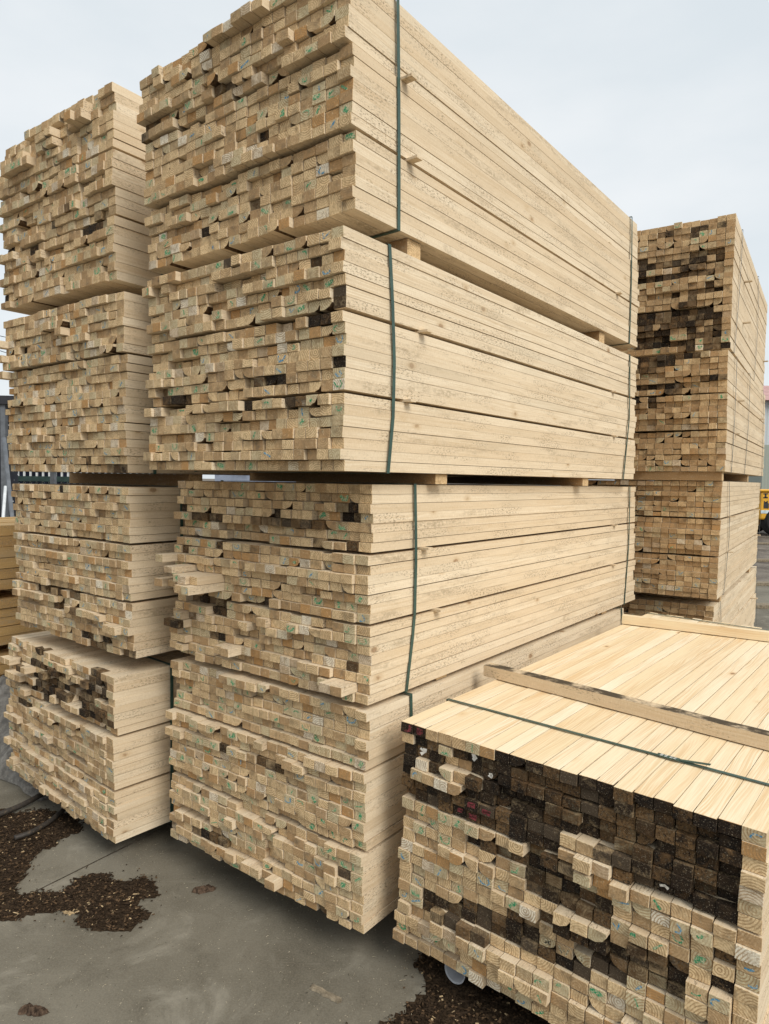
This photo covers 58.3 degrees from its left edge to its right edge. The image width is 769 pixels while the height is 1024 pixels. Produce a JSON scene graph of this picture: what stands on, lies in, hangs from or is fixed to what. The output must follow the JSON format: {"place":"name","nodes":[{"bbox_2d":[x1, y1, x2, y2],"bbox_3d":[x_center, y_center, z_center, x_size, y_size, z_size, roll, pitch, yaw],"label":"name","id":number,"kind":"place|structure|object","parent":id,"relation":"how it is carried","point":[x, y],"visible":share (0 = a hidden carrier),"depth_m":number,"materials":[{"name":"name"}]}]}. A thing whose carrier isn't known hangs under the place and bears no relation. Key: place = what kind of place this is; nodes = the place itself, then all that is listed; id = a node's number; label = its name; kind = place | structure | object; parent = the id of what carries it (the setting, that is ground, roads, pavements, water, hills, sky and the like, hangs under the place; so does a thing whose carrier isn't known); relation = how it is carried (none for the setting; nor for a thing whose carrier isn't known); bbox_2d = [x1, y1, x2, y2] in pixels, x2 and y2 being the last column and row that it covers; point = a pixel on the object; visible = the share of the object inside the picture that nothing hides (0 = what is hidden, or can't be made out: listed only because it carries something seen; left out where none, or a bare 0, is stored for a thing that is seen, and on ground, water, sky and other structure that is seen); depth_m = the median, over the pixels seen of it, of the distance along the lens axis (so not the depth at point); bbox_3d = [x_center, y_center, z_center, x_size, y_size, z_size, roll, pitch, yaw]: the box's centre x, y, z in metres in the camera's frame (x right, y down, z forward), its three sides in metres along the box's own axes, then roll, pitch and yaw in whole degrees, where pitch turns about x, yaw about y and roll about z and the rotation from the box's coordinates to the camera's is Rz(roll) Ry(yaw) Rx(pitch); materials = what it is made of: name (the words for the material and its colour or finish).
{"place":"outdoors","nodes":[
{"label":"outdoors","id":0,"kind":"place"},
{"bbox_2d":[0,779,171,894],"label":"concrete slab","id":1,"kind":"structure","parent":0,"point":[71,853],"depth_m":2.96,"materials":[{"name":"grey concrete"}]},
{"bbox_2d":[1,486,6,516],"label":"steel pole","id":2,"kind":"object","parent":1,"relation":"on","point":[4,501],"visible":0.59,"depth_m":8.24,"materials":[{"name":"white metal"}]},
{"bbox_2d":[2,437,13,516],"bbox_3d":[-3.959,0.192,7.355,0.044,2.051,1.646,-1,3,-34],"label":"steel pole","id":3,"kind":"object","parent":1,"relation":"on","point":[8,480],"visible":0.34,"depth_m":7.68,"materials":[{"name":"grey metal"}]},
{"bbox_2d":[0,793,45,816],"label":"plastic pipe","id":4,"kind":"object","parent":1,"relation":"on","point":[21,804],"visible":0.62,"depth_m":3.27,"materials":[{"name":"black plastic"}]},
{"bbox_2d":[0,675,48,800],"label":"tarpaulin","id":5,"kind":"object","parent":1,"relation":"on","point":[7,774],"visible":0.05,"depth_m":3.69,"materials":[{"name":"grey plastic"}]},
{"bbox_2d":[0,395,56,516],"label":"steel shelter","id":6,"kind":"object","parent":1,"relation":"on","point":[4,422],"visible":0.21,"depth_m":9.94,"materials":[{"name":"grey metal"}]},
{"bbox_2d":[18,457,138,490],"bbox_3d":[-7.179,-0.136,13.513,6.640,2.020,0.260,1,3,0],"label":"metal fence","id":7,"kind":"object","parent":1,"relation":"on","point":[33,478],"visible":0.11,"depth_m":13.41,"materials":[{"name":"metal"}]},
{"bbox_2d":[0,807,166,935],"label":"bark mulch","id":8,"kind":"object","parent":1,"relation":"on","point":[103,902],"visible":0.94,"depth_m":2.64,"materials":[{"name":"brown wood"}]},
{"bbox_2d":[14,808,65,839],"bbox_3d":[-1.522,1.404,3.193,0.056,0.021,0.452,2,3,17],"label":"rubber hose","id":9,"kind":"object","parent":8,"relation":"on","point":[61,811],"visible":0.75,"depth_m":3.07,"materials":[{"name":"black rubber"}]},
{"bbox_2d":[215,475,282,481],"bbox_3d":[-1.944,-0.492,16.196,3.500,2.380,2.400,1,3,0],"label":"site container","id":10,"kind":"object","parent":1,"relation":"on","point":[231,477],"depth_m":14.98,"materials":[{"name":"metal"}]},
{"bbox_2d":[0,586,768,1023],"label":"concrete slab","id":11,"kind":"structure","parent":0,"point":[184,954],"depth_m":2.29,"materials":[{"name":"grey concrete"}]},
{"bbox_2d":[17,1002,49,1016],"bbox_3d":[-1.046,1.481,2.058,0.099,0.020,0.042,1,3,7],"label":"bark piece","id":12,"kind":"object","parent":11,"relation":"on","point":[29,1009],"visible":1,"depth_m":2.05,"materials":[{"name":"brown wood"}]},
{"bbox_2d":[62,910,74,914],"bbox_3d":[-1.158,1.465,2.523,0.050,0.006,0.022,2,3,23],"label":"wood sliver","id":13,"kind":"object","parent":11,"relation":"on","point":[68,912],"visible":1,"depth_m":2.52,"materials":[{"name":"beige wood"}]},
{"bbox_2d":[192,884,215,893],"bbox_3d":[-0.699,1.457,2.672,0.098,0.020,0.044,0,3,-17],"label":"bark piece","id":14,"kind":"object","parent":11,"relation":"on","point":[204,889],"visible":1,"depth_m":2.66,"materials":[{"name":"brown wood"}]},
{"bbox_2d":[25,853,411,1023],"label":"wood shavings","id":15,"kind":"object","parent":11,"relation":"on","point":[239,969],"visible":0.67,"depth_m":2.23},
{"bbox_2d":[309,983,341,1003],"bbox_3d":[-0.182,1.495,2.141,0.121,0.008,0.026,3,3,33],"label":"wood sliver","id":16,"kind":"object","parent":11,"relation":"on","point":[321,991],"visible":1,"depth_m":2.14,"materials":[{"name":"beige wood"}]},
{"bbox_2d":[346,952,549,1023],"bbox_3d":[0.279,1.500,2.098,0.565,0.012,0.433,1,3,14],"label":"bark mulch","id":17,"kind":"object","parent":11,"relation":"on","point":[447,985],"visible":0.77,"depth_m":2.11,"materials":[{"name":"brown wood"}]},
{"bbox_2d":[445,965,465,984],"bbox_3d":[0.247,1.452,2.208,0.076,0.076,0.084,3,-1,38],"label":"plastic cup","id":18,"kind":"object","parent":17,"relation":"on","point":[455,976],"visible":0.4,"depth_m":2.19,"materials":[{"name":"grey plastic"}]},
{"bbox_2d":[757,603,768,608],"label":"scrap plank","id":19,"kind":"object","parent":11,"relation":"on","point":[763,605],"visible":0.31,"depth_m":8.92,"materials":[{"name":"grey wood"}]},
{"bbox_2d":[0,0,768,479],"label":"sky","id":20,"kind":"structure","parent":0,"point":[662,105],"materials":[{"name":"white"}]},
{"bbox_2d":[30,479,768,893],"bbox_3d":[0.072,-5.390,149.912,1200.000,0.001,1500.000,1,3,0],"label":"ground","id":21,"kind":"structure","parent":0,"point":[762,567],"depth_m":13.74,"materials":[{"name":"grey concrete"}]},
{"bbox_2d":[748,386,768,488],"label":"shed","id":22,"kind":"structure","parent":21,"relation":"on","point":[763,480],"depth_m":37.91,"materials":[{"name":"metal"}]},
{"bbox_2d":[755,489,768,533],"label":"wheel loader","id":23,"kind":"object","parent":21,"relation":"on","point":[763,522],"visible":0.44,"depth_m":21.57,"materials":[{"name":"yellow paint"}]},
{"bbox_2d":[756,581,768,585],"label":"scrap plank","id":24,"kind":"object","parent":21,"relation":"on","point":[762,583],"visible":0.31,"depth_m":10.94,"materials":[{"name":"grey wood"}]},
{"bbox_2d":[756,559,768,561],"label":"scrap plank","id":25,"kind":"object","parent":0,"point":[762,560],"visible":0.35,"depth_m":14.36,"materials":[{"name":"grey wood"}]},
{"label":"timber bearer","id":26,"kind":"object","parent":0,"visible":0},
{"bbox_2d":[165,607,623,933],"bbox_3d":[0.283,0.959,3.532,1.051,0.749,2.628,3,3,37],"label":"timber pack","id":27,"kind":"object","parent":26,"relation":"on","point":[296,793],"visible":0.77,"depth_m":2.45,"materials":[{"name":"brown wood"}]},
{"bbox_2d":[154,480,635,704],"bbox_3d":[0.324,0.215,3.537,1.080,0.730,2.882,3,3,37],"label":"timber pack","id":28,"kind":"object","parent":27,"relation":"on","point":[367,593],"visible":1,"depth_m":2.59,"materials":[{"name":"brown wood"}]},
{"bbox_2d":[250,473,446,483],"bbox_3d":[-0.184,-0.137,2.773,0.984,0.037,0.075,3,3,38],"label":"timber bearer","id":29,"kind":"object","parent":28,"relation":"on","point":[382,478],"visible":0.86,"depth_m":2.68,"materials":[{"name":"brown wood"}]},
{"bbox_2d":[142,225,637,479],"bbox_3d":[0.300,-0.530,3.334,1.034,0.719,2.670,3,3,38],"label":"timber pack","id":30,"kind":"object","parent":29,"relation":"on","point":[342,349],"visible":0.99,"depth_m":2.37,"materials":[{"name":"brown wood"}]},
{"bbox_2d":[386,238,420,259],"bbox_3d":[-0.317,-0.896,2.635,1.054,0.065,0.075,3,3,38],"label":"timber bearer","id":31,"kind":"object","parent":30,"relation":"on","point":[409,247],"visible":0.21,"depth_m":2.31,"materials":[{"name":"brown wood"}]},
{"bbox_2d":[137,0,638,348],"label":"timber pack","id":32,"kind":"object","parent":31,"relation":"on","point":[265,123],"visible":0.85,"depth_m":2.39,"materials":[{"name":"brown wood"}]},
{"bbox_2d":[582,331,604,342],"bbox_3d":[0.745,-0.946,4.004,1.054,0.068,0.075,3,3,38],"label":"timber bearer","id":33,"kind":"object","parent":30,"relation":"on","point":[598,336],"visible":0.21,"depth_m":3.67,"materials":[{"name":"brown wood"}]},
{"bbox_2d":[447,477,587,485],"bbox_3d":[0.643,-0.174,3.837,0.984,0.040,0.075,3,3,38],"label":"timber bearer","id":34,"kind":"object","parent":28,"relation":"on","point":[524,481],"visible":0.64,"depth_m":3.73,"materials":[{"name":"brown wood"}]},
{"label":"timber bearer","id":35,"kind":"object","parent":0,"visible":0},
{"bbox_2d":[0,82,163,314],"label":"timber pack","id":36,"kind":"object","parent":35,"relation":"on","point":[74,211],"visible":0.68,"depth_m":3.04,"materials":[{"name":"brown wood"}]},
{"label":"timber bearer","id":37,"kind":"object","parent":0,"visible":0},
{"bbox_2d":[11,483,194,658],"bbox_3d":[-0.623,0.193,4.187,1.038,0.715,2.786,3,3,37],"label":"timber pack","id":38,"kind":"object","parent":37,"relation":"on","point":[90,567],"visible":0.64,"depth_m":2.98,"materials":[{"name":"brown wood"}]},
{"bbox_2d":[69,473,201,485],"bbox_3d":[-1.265,-0.165,3.433,1.017,0.057,0.075,3,3,37],"label":"timber bearer","id":39,"kind":"object","parent":38,"relation":"on","point":[140,479],"visible":0.79,"depth_m":3.36,"materials":[{"name":"brown wood"}]},
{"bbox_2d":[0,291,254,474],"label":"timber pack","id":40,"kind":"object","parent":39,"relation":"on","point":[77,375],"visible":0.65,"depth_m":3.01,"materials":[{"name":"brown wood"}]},
{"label":"timber bearer","id":41,"kind":"object","parent":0,"visible":0},
{"bbox_2d":[0,644,9,676],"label":"beam pack","id":42,"kind":"object","parent":41,"relation":"on","point":[4,650],"depth_m":4.53,"materials":[{"name":"beige wood"}]},
{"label":"timber bearer","id":43,"kind":"object","parent":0,"visible":0},
{"bbox_2d":[0,631,190,843],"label":"timber pack","id":44,"kind":"object","parent":43,"relation":"on","point":[88,740],"visible":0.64,"depth_m":2.98,"materials":[{"name":"brown wood"}]},
{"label":"timber bearer","id":45,"kind":"object","parent":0,"visible":0},
{"bbox_2d":[617,566,757,626],"bbox_3d":[2.399,0.898,5.726,1.081,0.746,2.723,3,3,34],"label":"timber pack","id":46,"kind":"object","parent":45,"relation":"on","point":[736,604],"visible":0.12,"depth_m":4.63,"materials":[{"name":"brown wood"}]},
{"bbox_2d":[634,591,720,601],"bbox_3d":[1.772,0.540,4.785,1.016,0.049,0.075,3,3,33],"label":"timber bearer","id":47,"kind":"object","parent":46,"relation":"on","point":[718,599],"visible":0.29,"depth_m":4.61,"materials":[{"name":"brown wood"}]},
{"bbox_2d":[561,479,760,599],"bbox_3d":[2.341,0.118,5.566,1.076,0.741,2.598,3,3,33],"label":"timber pack","id":48,"kind":"object","parent":47,"relation":"on","point":[695,539],"visible":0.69,"depth_m":4.41,"materials":[{"name":"brown wood"}]},
{"bbox_2d":[601,472,723,480],"bbox_3d":[1.646,-0.236,4.497,1.016,0.053,0.075,3,3,33],"label":"timber bearer","id":49,"kind":"object","parent":48,"relation":"on","point":[706,476],"visible":0.64,"depth_m":4.32,"materials":[{"name":"brown wood"}]},
{"bbox_2d":[628,350,764,476],"bbox_3d":[2.343,-0.666,5.476,1.072,0.739,2.628,3,3,33],"label":"timber pack","id":50,"kind":"object","parent":49,"relation":"on","point":[702,411],"visible":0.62,"depth_m":4.32,"materials":[{"name":"brown wood"}]},
{"bbox_2d":[617,213,767,391],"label":"timber pack","id":51,"kind":"object","parent":50,"relation":"on","point":[699,288],"visible":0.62,"depth_m":4.41,"materials":[{"name":"brown wood"}]},
{"bbox_2d":[638,475,748,481],"bbox_3d":[2.425,-0.282,5.681,1.016,0.053,0.075,3,3,33],"label":"timber bearer","id":52,"kind":"object","parent":48,"relation":"on","point":[736,478],"visible":0.29,"depth_m":5.43,"materials":[{"name":"brown wood"}]},
{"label":"timber bearer","id":53,"kind":"object","parent":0,"visible":0},
{"bbox_2d":[393,612,768,1023],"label":"timber pack","id":54,"kind":"object","parent":53,"relation":"on","point":[564,860],"visible":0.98,"depth_m":1.93,"materials":[{"name":"brown wood"}]},
{"bbox_2d":[483,662,768,750],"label":"timber batten","id":55,"kind":"object","parent":54,"relation":"on","point":[728,730],"visible":1,"depth_m":2.29,"materials":[{"name":"beige wood"}]},
{"bbox_2d":[622,614,768,641],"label":"timber batten","id":56,"kind":"object","parent":54,"relation":"on","point":[727,631],"visible":1,"depth_m":3.54,"materials":[{"name":"beige wood"}]},
{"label":"timber bearer","id":57,"kind":"object","parent":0,"visible":0},
{"bbox_2d":[0,590,45,644],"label":"beam pack","id":58,"kind":"object","parent":57,"relation":"on","point":[10,625],"depth_m":4.54,"materials":[{"name":"beige wood"}]},
{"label":"timber bearer","id":59,"kind":"object","parent":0,"visible":0},
{"bbox_2d":[0,517,26,589],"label":"beam pack","id":60,"kind":"object","parent":59,"relation":"on","point":[9,567],"depth_m":4.51,"materials":[{"name":"beige wood"}]}
]}

